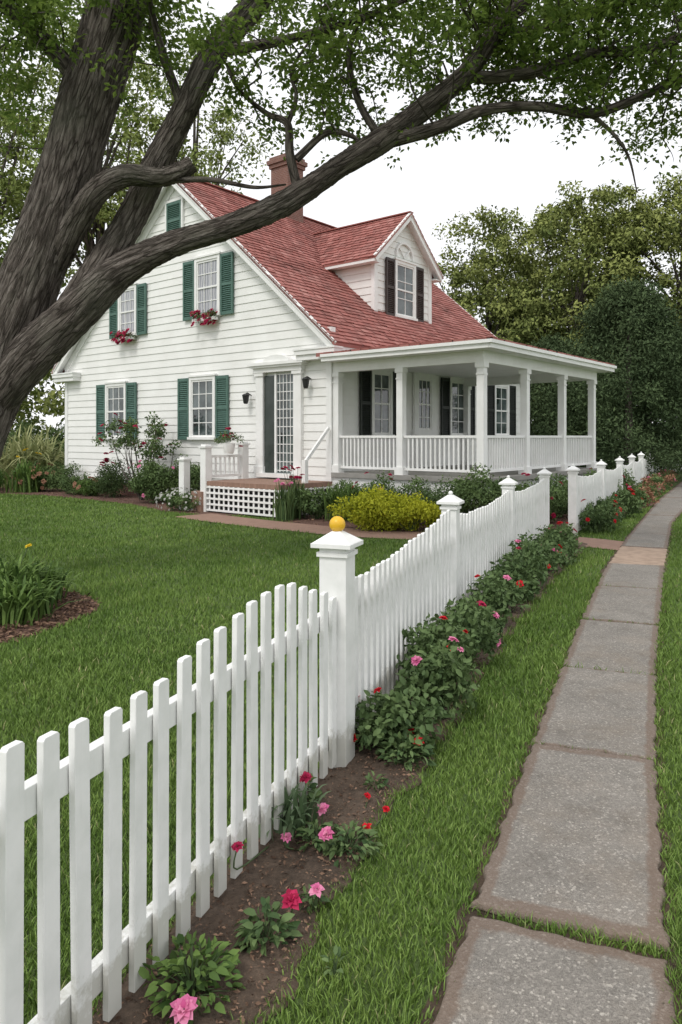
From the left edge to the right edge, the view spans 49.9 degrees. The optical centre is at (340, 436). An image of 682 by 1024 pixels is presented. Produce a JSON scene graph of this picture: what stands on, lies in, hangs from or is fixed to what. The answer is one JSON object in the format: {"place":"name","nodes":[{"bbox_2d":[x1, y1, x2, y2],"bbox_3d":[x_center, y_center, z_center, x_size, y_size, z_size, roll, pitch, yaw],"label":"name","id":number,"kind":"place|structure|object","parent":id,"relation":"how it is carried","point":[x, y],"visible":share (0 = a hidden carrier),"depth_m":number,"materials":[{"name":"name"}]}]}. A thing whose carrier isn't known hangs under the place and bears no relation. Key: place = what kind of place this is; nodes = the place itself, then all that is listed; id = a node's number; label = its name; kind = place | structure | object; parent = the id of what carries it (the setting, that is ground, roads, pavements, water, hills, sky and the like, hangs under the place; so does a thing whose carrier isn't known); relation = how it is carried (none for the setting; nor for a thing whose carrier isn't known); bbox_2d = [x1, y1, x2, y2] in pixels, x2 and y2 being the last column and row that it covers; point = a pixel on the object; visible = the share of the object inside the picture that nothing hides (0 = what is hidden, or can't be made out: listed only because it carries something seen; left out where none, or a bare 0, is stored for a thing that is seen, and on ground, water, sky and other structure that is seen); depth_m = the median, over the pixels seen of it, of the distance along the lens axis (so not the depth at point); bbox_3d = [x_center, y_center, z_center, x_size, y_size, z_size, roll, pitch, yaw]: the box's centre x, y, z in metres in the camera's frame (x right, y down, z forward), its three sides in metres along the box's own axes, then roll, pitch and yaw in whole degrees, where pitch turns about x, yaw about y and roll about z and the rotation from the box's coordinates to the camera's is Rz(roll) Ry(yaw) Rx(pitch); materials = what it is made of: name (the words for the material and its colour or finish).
{"place":"outdoors","nodes":[
{"label":"outdoors","id":0,"kind":"place"},
{"bbox_2d":[0,442,681,1023],"bbox_3d":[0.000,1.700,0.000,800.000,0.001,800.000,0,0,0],"label":"ground","id":1,"kind":"structure","parent":0,"point":[324,938],"depth_m":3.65,"materials":[{"name":"green plant"}]},
{"bbox_2d":[2,417,64,473],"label":"hedge","id":2,"kind":"object","parent":1,"relation":"on","point":[52,432],"visible":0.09,"depth_m":29.15,"materials":[{"name":"green plant"}]},
{"bbox_2d":[0,25,92,293],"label":"birch tree","id":3,"kind":"object","parent":1,"relation":"on","point":[2,242],"visible":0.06,"depth_m":32.20,"materials":[{"name":"green plant"}]},
{"bbox_2d":[0,592,97,642],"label":"mulch bed","id":4,"kind":"object","parent":1,"relation":"on","point":[18,629],"visible":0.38,"depth_m":6.79,"materials":[{"name":"brown wood"}]},
{"bbox_2d":[0,571,78,628],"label":"daylily plant","id":5,"kind":"object","parent":4,"relation":"on","point":[17,606],"visible":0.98,"depth_m":6.63,"materials":[{"name":"green plant"}]},
{"bbox_2d":[0,544,84,609],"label":"daylily plant","id":6,"kind":"object","parent":4,"relation":"on","point":[11,570],"visible":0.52,"depth_m":7.23,"materials":[{"name":"green plant"}]},
{"bbox_2d":[11,558,82,604],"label":"daylily plant","id":7,"kind":"object","parent":4,"relation":"on","point":[54,566],"visible":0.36,"depth_m":7.51,"materials":[{"name":"green plant"}]},
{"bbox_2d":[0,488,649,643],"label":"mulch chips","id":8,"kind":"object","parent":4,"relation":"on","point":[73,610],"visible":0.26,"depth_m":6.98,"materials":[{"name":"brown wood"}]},
{"bbox_2d":[0,0,115,282],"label":"birch tree","id":9,"kind":"object","parent":1,"relation":"on","point":[9,188],"visible":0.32,"depth_m":27.13,"materials":[{"name":"green plant"}]},
{"bbox_2d":[0,0,227,284],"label":"birch tree","id":10,"kind":"object","parent":1,"relation":"on","point":[107,211],"visible":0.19,"depth_m":30.11,"materials":[{"name":"green plant"}]},
{"bbox_2d":[0,486,248,515],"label":"mulch bed","id":11,"kind":"object","parent":1,"relation":"on","point":[125,499],"visible":0.33,"depth_m":20.07,"materials":[{"name":"brown soil"}]},
{"bbox_2d":[0,448,44,492],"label":"daylily plant","id":12,"kind":"object","parent":11,"relation":"on","point":[23,472],"visible":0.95,"depth_m":22.22,"materials":[{"name":"green plant"}]},
{"bbox_2d":[0,422,64,487],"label":"ornamental grass","id":13,"kind":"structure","parent":11,"relation":"on","point":[47,456],"depth_m":24.76,"materials":[{"name":"green plant"}]},
{"bbox_2d":[11,463,61,490],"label":"azalea bush","id":14,"kind":"object","parent":11,"relation":"on","point":[42,482],"visible":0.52,"depth_m":22.35,"materials":[{"name":"green plant"}]},
{"bbox_2d":[42,461,82,491],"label":"azalea bush","id":15,"kind":"object","parent":11,"relation":"on","point":[68,471],"visible":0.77,"depth_m":22.47,"materials":[{"name":"green plant"}]},
{"bbox_2d":[54,472,95,494],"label":"boxwood bush","id":16,"kind":"object","parent":11,"relation":"on","point":[68,487],"visible":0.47,"depth_m":21.38,"materials":[{"name":"green plant"}]},
{"bbox_2d":[72,476,104,495],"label":"azalea bush","id":17,"kind":"object","parent":11,"relation":"on","point":[84,488],"visible":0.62,"depth_m":20.79,"materials":[{"name":"green plant"}]},
{"bbox_2d":[85,457,136,497],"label":"boxwood bush","id":18,"kind":"object","parent":11,"relation":"on","point":[110,482],"visible":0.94,"depth_m":20.36,"materials":[{"name":"green plant"}]},
{"bbox_2d":[92,411,181,499],"bbox_3d":[-5.396,0.516,19.588,2.452,2.402,1.527,0,0,0],"label":"rhododendron bush","id":19,"kind":"object","parent":11,"relation":"on","point":[157,432],"visible":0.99,"depth_m":19.45,"materials":[{"name":"green plant"}]},
{"bbox_2d":[126,457,178,503],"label":"azalea bush","id":20,"kind":"object","parent":11,"relation":"on","point":[152,477],"visible":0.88,"depth_m":18.57,"materials":[{"name":"green plant"}]},
{"bbox_2d":[155,487,200,510],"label":"candytuft plant","id":21,"kind":"object","parent":11,"relation":"on","point":[172,499],"visible":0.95,"depth_m":16.55,"materials":[{"name":"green plant"}]},
{"bbox_2d":[168,453,199,494],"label":"azalea bush","id":22,"kind":"object","parent":11,"relation":"on","point":[195,476],"visible":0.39,"depth_m":18.68,"materials":[{"name":"green plant"}]},
{"bbox_2d":[111,27,269,194],"bbox_3d":[-6.813,-8.157,33.809,7.951,19.928,7.731,0,0,-37],"label":"birch tree","id":23,"kind":"object","parent":1,"relation":"on","point":[224,137],"visible":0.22,"depth_m":33.17,"materials":[{"name":"green plant"}]},
{"bbox_2d":[177,427,332,517],"bbox_3d":[-2.006,0.737,16.709,3.272,1.926,1.780,0,0,39],"label":"stoop","id":24,"kind":"object","parent":1,"relation":"on","point":[243,494],"visible":0.74,"depth_m":16.35,"materials":[{"name":"white paint"}]},
{"bbox_2d":[214,427,244,453],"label":"potted geranium","id":25,"kind":"object","parent":24,"relation":"on","point":[228,448],"visible":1,"depth_m":17.07,"materials":[{"name":"white ceramic"}]},
{"bbox_2d":[0,467,551,1023],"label":"picket fence","id":26,"kind":"object","parent":1,"relation":"on","point":[358,623],"visible":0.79,"depth_m":2.62,"materials":[{"name":"paint"}]},
{"bbox_2d":[65,190,519,495],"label":"walls","id":27,"kind":"structure","parent":1,"relation":"on","point":[262,322],"depth_m":19.74,"materials":[{"name":"white wood"}]},
{"bbox_2d":[96,381,136,439],"bbox_3d":[-6.642,-0.761,21.606,1.990,1.712,0.120,0,0,39],"label":"window","id":28,"kind":"structure","parent":27,"relation":"attached to","point":[118,398],"depth_m":21.64,"materials":[{"name":"white paint"}]},
{"bbox_2d":[110,328,135,344],"bbox_3d":[-6.281,-2.882,21.155,1.003,0.453,0.411,0,0,39],"label":"flower box","id":29,"kind":"object","parent":27,"relation":"attached to","point":[118,338],"visible":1,"depth_m":21.05,"materials":[{"name":"white paint"}]},
{"bbox_2d":[109,282,146,338],"bbox_3d":[-6.191,-3.641,21.241,1.770,1.512,0.120,0,0,39],"label":"window","id":30,"kind":"structure","parent":27,"relation":"attached to","point":[127,308],"depth_m":21.15,"materials":[{"name":"white paint"}]},
{"bbox_2d":[165,197,183,231],"bbox_3d":[-4.527,-5.880,19.928,0.760,1.130,0.080,0,0,39],"label":"attic shutter","id":31,"kind":"object","parent":27,"relation":"attached to","point":[174,213],"visible":0.76,"depth_m":19.90,"materials":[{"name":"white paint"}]},
{"bbox_2d":[177,374,228,439],"bbox_3d":[-3.629,-0.761,19.161,1.990,1.712,0.120,0,0,39],"label":"window","id":32,"kind":"structure","parent":27,"relation":"attached to","point":[203,407],"depth_m":19.16,"materials":[{"name":"white paint"}]},
{"bbox_2d":[189,308,217,326],"bbox_3d":[-3.559,-3.082,18.947,1.016,0.459,0.401,0,0,39],"label":"flower box","id":33,"kind":"object","parent":27,"relation":"attached to","point":[209,316],"visible":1,"depth_m":18.87,"materials":[{"name":"white paint"}]},
{"bbox_2d":[183,251,233,320],"bbox_3d":[-3.474,-3.901,19.035,1.950,1.632,0.120,0,0,39],"label":"window","id":34,"kind":"structure","parent":27,"relation":"attached to","point":[208,281],"depth_m":19.00,"materials":[{"name":"white paint"}]},
{"bbox_2d":[51,183,495,382],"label":"trim","id":35,"kind":"structure","parent":27,"relation":"attached to","point":[66,362],"depth_m":19.92,"materials":[{"name":"white paint"}]},
{"bbox_2d":[247,354,309,477],"bbox_3d":[-1.523,-0.490,17.360,1.820,2.900,0.300,0,0,39],"label":"side door","id":36,"kind":"structure","parent":27,"relation":"attached to","point":[279,421],"depth_m":17.41,"materials":[{"name":"white paint"}]},
{"bbox_2d":[52,182,614,373],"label":"roof","id":37,"kind":"structure","parent":27,"relation":"attached to","point":[288,255],"depth_m":19.79,"materials":[{"name":"red"}]},
{"bbox_2d":[267,153,307,222],"bbox_3d":[-1.707,-7.365,23.242,0.920,2.930,0.920,0,0,39],"label":"chimney","id":38,"kind":"object","parent":37,"relation":"on","point":[278,166],"visible":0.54,"depth_m":23.01,"materials":[{"name":"brick"}]},
{"bbox_2d":[359,369,395,435],"bbox_3d":[1.003,-0.821,17.886,0.120,1.712,1.730,0,0,39],"label":"window","id":39,"kind":"structure","parent":27,"relation":"attached to","point":[377,402],"depth_m":17.78,"materials":[{"name":"white paint"}]},
{"bbox_2d":[385,257,423,322],"bbox_3d":[1.828,-4.141,20.758,0.120,1.662,1.870,0,0,39],"label":"window","id":40,"kind":"structure","parent":27,"relation":"attached to","point":[404,289],"depth_m":20.72,"materials":[{"name":"white paint"}]},
{"bbox_2d":[412,373,437,434],"bbox_3d":[2.220,-0.871,19.384,0.120,1.792,1.080,0,0,39],"label":"door","id":41,"kind":"structure","parent":27,"relation":"attached to","point":[424,404],"depth_m":19.38,"materials":[{"name":"white paint"}]},
{"bbox_2d":[441,377,474,434],"bbox_3d":[3.335,-0.821,20.758,0.120,1.712,1.850,0,0,39],"label":"window","id":42,"kind":"structure","parent":27,"relation":"attached to","point":[452,408],"depth_m":20.58,"materials":[{"name":"white paint"}]},
{"bbox_2d":[320,338,616,511],"bbox_3d":[3.310,-0.083,17.507,4.180,3.465,6.840,0,0,39],"label":"porch","id":43,"kind":"object","parent":27,"relation":"attached to","point":[481,364],"visible":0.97,"depth_m":15.65,"materials":[{"name":"white paint"}]},
{"bbox_2d":[487,384,515,434],"bbox_3d":[5.005,-0.821,22.816,0.120,1.712,1.930,0,0,39],"label":"window","id":44,"kind":"structure","parent":27,"relation":"attached to","point":[501,409],"depth_m":22.82,"materials":[{"name":"white paint"}]},
{"bbox_2d":[320,945,345,977],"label":"weed","id":45,"kind":"object","parent":1,"relation":"on","point":[336,950],"visible":0.98,"depth_m":2.30,"materials":[{"name":"green plant"}]},
{"bbox_2d":[92,542,586,1023],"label":"soil bed","id":46,"kind":"object","parent":1,"relation":"on","point":[275,870],"visible":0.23,"depth_m":2.69,"materials":[{"name":"brown soil"}]},
{"bbox_2d":[138,930,245,1023],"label":"geranium plant","id":47,"kind":"object","parent":46,"relation":"on","point":[184,1005],"visible":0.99,"depth_m":2.19,"materials":[{"name":"green plant"}]},
{"bbox_2d":[233,889,302,955],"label":"geranium plant","id":48,"kind":"object","parent":46,"relation":"on","point":[250,931],"visible":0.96,"depth_m":2.43,"materials":[{"name":"green plant"}]},
{"bbox_2d":[231,771,325,869],"bbox_3d":[-0.293,1.605,3.080,0.201,0.195,0.789,0,0,26],"label":"carnation plant","id":49,"kind":"object","parent":46,"relation":"on","point":[306,777],"visible":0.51,"depth_m":3.30,"materials":[{"name":"red plant"}]},
{"bbox_2d":[258,781,329,847],"bbox_3d":[-0.238,1.574,3.104,0.361,0.252,0.376,0,0,40],"label":"iris plant","id":50,"kind":"object","parent":46,"relation":"on","point":[295,817],"visible":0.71,"depth_m":3.08,"materials":[{"name":"green plant"}]},
{"bbox_2d":[280,803,339,852],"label":"carnation plant","id":51,"kind":"object","parent":46,"relation":"on","point":[326,832],"visible":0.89,"depth_m":2.99,"materials":[{"name":"green plant"}]},
{"bbox_2d":[299,882,330,913],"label":"carnation plant","id":52,"kind":"object","parent":46,"relation":"on","point":[315,889],"visible":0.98,"depth_m":2.60,"materials":[{"name":"pink plant"}]},
{"bbox_2d":[314,792,389,867],"bbox_3d":[0.096,1.643,3.083,0.260,0.118,0.522,0,0,30],"label":"carnation plant","id":53,"kind":"object","parent":46,"relation":"on","point":[365,829],"visible":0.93,"depth_m":2.96,"materials":[{"name":"green plant"}]},
{"bbox_2d":[363,770,389,789],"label":"geranium plant","id":54,"kind":"object","parent":46,"relation":"on","point":[369,778],"visible":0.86,"depth_m":3.50,"materials":[{"name":"green plant"}]},
{"bbox_2d":[353,684,450,757],"bbox_3d":[0.321,1.527,3.947,0.540,0.367,0.499,0,0,0],"label":"rose bush","id":55,"kind":"object","parent":46,"relation":"on","point":[395,712],"visible":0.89,"depth_m":3.89,"materials":[{"name":"green plant"}]},
{"bbox_2d":[376,728,436,771],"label":"geranium plant","id":56,"kind":"object","parent":46,"relation":"on","point":[402,757],"visible":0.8,"depth_m":3.75,"materials":[{"name":"green plant"}]},
{"bbox_2d":[396,613,475,691],"bbox_3d":[0.624,1.463,4.922,0.537,0.574,0.588,0,0,0],"label":"rose bush","id":57,"kind":"object","parent":46,"relation":"on","point":[433,635],"visible":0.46,"depth_m":4.82,"materials":[{"name":"green plant"}]},
{"bbox_2d":[393,636,481,723],"bbox_3d":[0.563,1.451,4.446,0.518,0.512,0.548,0,0,0],"label":"rose bush","id":58,"kind":"object","parent":46,"relation":"on","point":[434,676],"visible":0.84,"depth_m":4.32,"materials":[{"name":"green plant"}]},
{"bbox_2d":[434,595,505,671],"bbox_3d":[0.941,1.458,5.320,0.560,0.603,0.708,0,0,0],"label":"rose bush","id":59,"kind":"object","parent":46,"relation":"on","point":[476,637],"visible":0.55,"depth_m":5.28,"materials":[{"name":"green plant"}]},
{"bbox_2d":[462,596,505,649],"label":"rose bush","id":60,"kind":"object","parent":46,"relation":"on","point":[496,616],"visible":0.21,"depth_m":5.82,"materials":[{"name":"green plant"}]},
{"bbox_2d":[459,570,512,622],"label":"rose bush","id":61,"kind":"object","parent":46,"relation":"on","point":[497,598],"visible":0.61,"depth_m":6.40,"materials":[{"name":"green plant"}]},
{"bbox_2d":[474,561,530,613],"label":"rose bush","id":62,"kind":"object","parent":46,"relation":"on","point":[514,590],"visible":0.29,"depth_m":6.97,"materials":[{"name":"green plant"}]},
{"bbox_2d":[490,546,547,585],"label":"rose bush","id":63,"kind":"object","parent":46,"relation":"on","point":[528,568],"visible":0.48,"depth_m":7.88,"materials":[{"name":"green plant"}]},
{"bbox_2d":[502,569,540,604],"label":"rose bush","id":64,"kind":"object","parent":46,"relation":"on","point":[529,586],"visible":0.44,"depth_m":7.41,"materials":[{"name":"green plant"}]},
{"bbox_2d":[501,538,553,584],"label":"rose bush","id":65,"kind":"object","parent":46,"relation":"on","point":[525,545],"visible":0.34,"depth_m":8.27,"materials":[{"name":"green plant"}]},
{"bbox_2d":[509,530,566,569],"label":"rose bush","id":66,"kind":"object","parent":46,"relation":"on","point":[548,548],"visible":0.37,"depth_m":8.74,"materials":[{"name":"green plant"}]},
{"bbox_2d":[533,523,583,555],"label":"rose bush","id":67,"kind":"object","parent":46,"relation":"on","point":[554,535],"visible":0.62,"depth_m":10.05,"materials":[{"name":"green plant"}]},
{"bbox_2d":[539,542,578,565],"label":"rose bush","id":68,"kind":"object","parent":46,"relation":"on","point":[570,555],"visible":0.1,"depth_m":9.64,"materials":[{"name":"green plant"}]},
{"bbox_2d":[0,0,681,457],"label":"oak tree","id":69,"kind":"object","parent":1,"relation":"on","point":[44,328],"visible":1,"depth_m":8.10,"materials":[{"name":"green plant"}]},
{"bbox_2d":[10,368,671,444],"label":"distant trees","id":70,"kind":"object","parent":1,"relation":"on","point":[47,407],"visible":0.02,"depth_m":46.97,"materials":[{"name":"green plant"}]},
{"bbox_2d":[275,502,655,531],"bbox_3d":[3.550,1.692,16.650,5.233,0.001,9.617,0,0,45],"label":"mulch bed","id":71,"kind":"object","parent":1,"relation":"on","point":[319,521],"visible":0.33,"depth_m":14.46,"materials":[{"name":"brown soil"}]},
{"bbox_2d":[272,478,302,521],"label":"foxglove plant","id":72,"kind":"object","parent":71,"relation":"on","point":[284,506],"visible":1,"depth_m":14.81,"materials":[{"name":"green plant"}]},
{"bbox_2d":[281,465,311,518],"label":"foxglove plant","id":73,"kind":"object","parent":71,"relation":"on","point":[297,491],"visible":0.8,"depth_m":15.28,"materials":[{"name":"green plant"}]},
{"bbox_2d":[295,487,335,518],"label":"azalea bush","id":74,"kind":"object","parent":71,"relation":"on","point":[309,506],"visible":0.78,"depth_m":15.02,"materials":[{"name":"green plant"}]},
{"bbox_2d":[313,479,365,521],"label":"shrub","id":75,"kind":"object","parent":71,"relation":"on","point":[341,493],"depth_m":14.82,"materials":[{"name":"green plant"}]},
{"bbox_2d":[319,479,363,506],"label":"azalea bush","id":76,"kind":"object","parent":71,"relation":"on","point":[341,483],"visible":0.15,"depth_m":15.35,"materials":[{"name":"green plant"}]},
{"bbox_2d":[326,484,407,531],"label":"golden shrub","id":77,"kind":"object","parent":71,"relation":"on","point":[368,511],"visible":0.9,"depth_m":13.10,"materials":[{"name":"yellow plant"}]},
{"bbox_2d":[352,470,398,498],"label":"azalea bush","id":78,"kind":"object","parent":71,"relation":"on","point":[384,482],"visible":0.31,"depth_m":14.73,"materials":[{"name":"green plant"}]},
{"bbox_2d":[382,491,439,530],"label":"golden shrub","id":79,"kind":"object","parent":71,"relation":"on","point":[411,512],"visible":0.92,"depth_m":13.02,"materials":[{"name":"yellow plant"}]},
{"bbox_2d":[397,475,439,522],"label":"azalea bush","id":80,"kind":"object","parent":71,"relation":"on","point":[408,488],"visible":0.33,"depth_m":14.18,"materials":[{"name":"green plant"}]},
{"bbox_2d":[423,474,468,512],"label":"azalea bush","id":81,"kind":"object","parent":71,"relation":"on","point":[437,495],"visible":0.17,"depth_m":13.74,"materials":[{"name":"green plant"}]},
{"bbox_2d":[440,463,501,512],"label":"azalea bush","id":82,"kind":"object","parent":71,"relation":"on","point":[472,494],"visible":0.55,"depth_m":13.02,"materials":[{"name":"green plant"}]},
{"bbox_2d":[521,473,567,521],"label":"azalea bush","id":83,"kind":"object","parent":71,"relation":"on","point":[563,496],"visible":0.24,"depth_m":14.28,"materials":[{"name":"green plant"}]},
{"bbox_2d":[536,473,567,517],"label":"azalea bush","id":84,"kind":"object","parent":71,"relation":"on","point":[565,509],"visible":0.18,"depth_m":15.14,"materials":[{"name":"green plant"}]},
{"bbox_2d":[612,467,638,489],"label":"azalea bush","id":85,"kind":"object","parent":71,"relation":"on","point":[629,481],"visible":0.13,"depth_m":17.86,"materials":[{"name":"green plant"}]},
{"bbox_2d":[627,486,651,508],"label":"rose bush","id":86,"kind":"object","parent":71,"relation":"on","point":[642,494],"visible":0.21,"depth_m":16.38,"materials":[{"name":"green plant"}]},
{"bbox_2d":[432,204,591,403],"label":"deciduous tree","id":87,"kind":"object","parent":1,"relation":"on","point":[468,299],"visible":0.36,"depth_m":40.78,"materials":[{"name":"green plant"}]},
{"bbox_2d":[451,203,610,435],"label":"deciduous tree","id":88,"kind":"object","parent":1,"relation":"on","point":[510,274],"visible":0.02,"depth_m":45.31,"materials":[{"name":"green plant"}]},
{"bbox_2d":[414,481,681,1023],"bbox_3d":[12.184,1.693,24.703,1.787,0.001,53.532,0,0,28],"label":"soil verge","id":89,"kind":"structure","parent":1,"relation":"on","point":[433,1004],"depth_m":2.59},
{"bbox_2d":[472,179,675,465],"bbox_3d":[13.128,-6.144,41.498,11.227,15.910,10.483,0,0,34],"label":"deciduous tree","id":90,"kind":"object","parent":1,"relation":"on","point":[545,228],"visible":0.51,"depth_m":39.23,"materials":[{"name":"green plant"}]},
{"bbox_2d":[526,331,624,466],"bbox_3d":[8.527,-1.213,29.959,5.846,6.270,5.767,0,0,37],"label":"cedar tree","id":91,"kind":"object","parent":1,"relation":"on","point":[553,343],"visible":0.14,"depth_m":28.89,"materials":[{"name":"green plant"}]},
{"bbox_2d":[578,499,620,533],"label":"rose bush","id":92,"kind":"object","parent":1,"relation":"on","point":[605,513],"visible":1,"depth_m":12.80,"materials":[{"name":"green plant"}]},
{"bbox_2d":[586,495,624,526],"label":"rose bush","id":93,"kind":"object","parent":1,"relation":"on","point":[620,515],"visible":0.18,"depth_m":13.43,"materials":[{"name":"green plant"}]},
{"bbox_2d":[530,272,681,482],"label":"cedar tree","id":94,"kind":"object","parent":1,"relation":"on","point":[628,303],"visible":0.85,"depth_m":25.41,"materials":[{"name":"green plant"}]},
{"bbox_2d":[566,452,659,535],"bbox_3d":[8.742,1.082,21.696,0.309,1.236,20.884,0,0,27],"label":"picket fence","id":95,"kind":"object","parent":1,"relation":"on","point":[602,482],"visible":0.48,"depth_m":14.46,"materials":[{"name":"paint"}]},
{"bbox_2d":[564,170,681,464],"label":"deciduous tree","id":96,"kind":"object","parent":1,"relation":"on","point":[660,230],"visible":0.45,"depth_m":38.19,"materials":[{"name":"green plant"}]},
{"bbox_2d":[606,486,645,517],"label":"rose bush","id":97,"kind":"object","parent":1,"relation":"on","point":[626,498],"visible":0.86,"depth_m":15.18,"materials":[{"name":"green plant"}]},
{"bbox_2d":[583,281,681,463],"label":"cedar tree","id":98,"kind":"object","parent":1,"relation":"on","point":[637,355],"visible":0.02,"depth_m":33.41,"materials":[{"name":"green plant"}]},
{"bbox_2d":[587,350,681,473],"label":"cedar tree","id":99,"kind":"object","parent":1,"relation":"on","point":[637,407],"visible":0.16,"depth_m":28.48,"materials":[{"name":"green plant"}]},
{"bbox_2d":[0,0,681,437],"label":"sky","id":100,"kind":"structure","parent":0,"point":[445,179],"materials":[{"name":"white"}]},
{"bbox_2d":[175,513,623,549],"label":"brick path","id":101,"kind":"structure","parent":0,"point":[319,529],"depth_m":13.32,"materials":[{"name":"red brick"}]},
{"bbox_2d":[414,438,429,466],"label":"balusters","id":102,"kind":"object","parent":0,"point":[420,452],"depth_m":19.31,"materials":[{"name":"white wood"}]},
{"bbox_2d":[433,482,681,1023],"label":"sidewalk","id":103,"kind":"structure","parent":0,"point":[579,840],"depth_m":2.97,"materials":[{"name":"concrete"}]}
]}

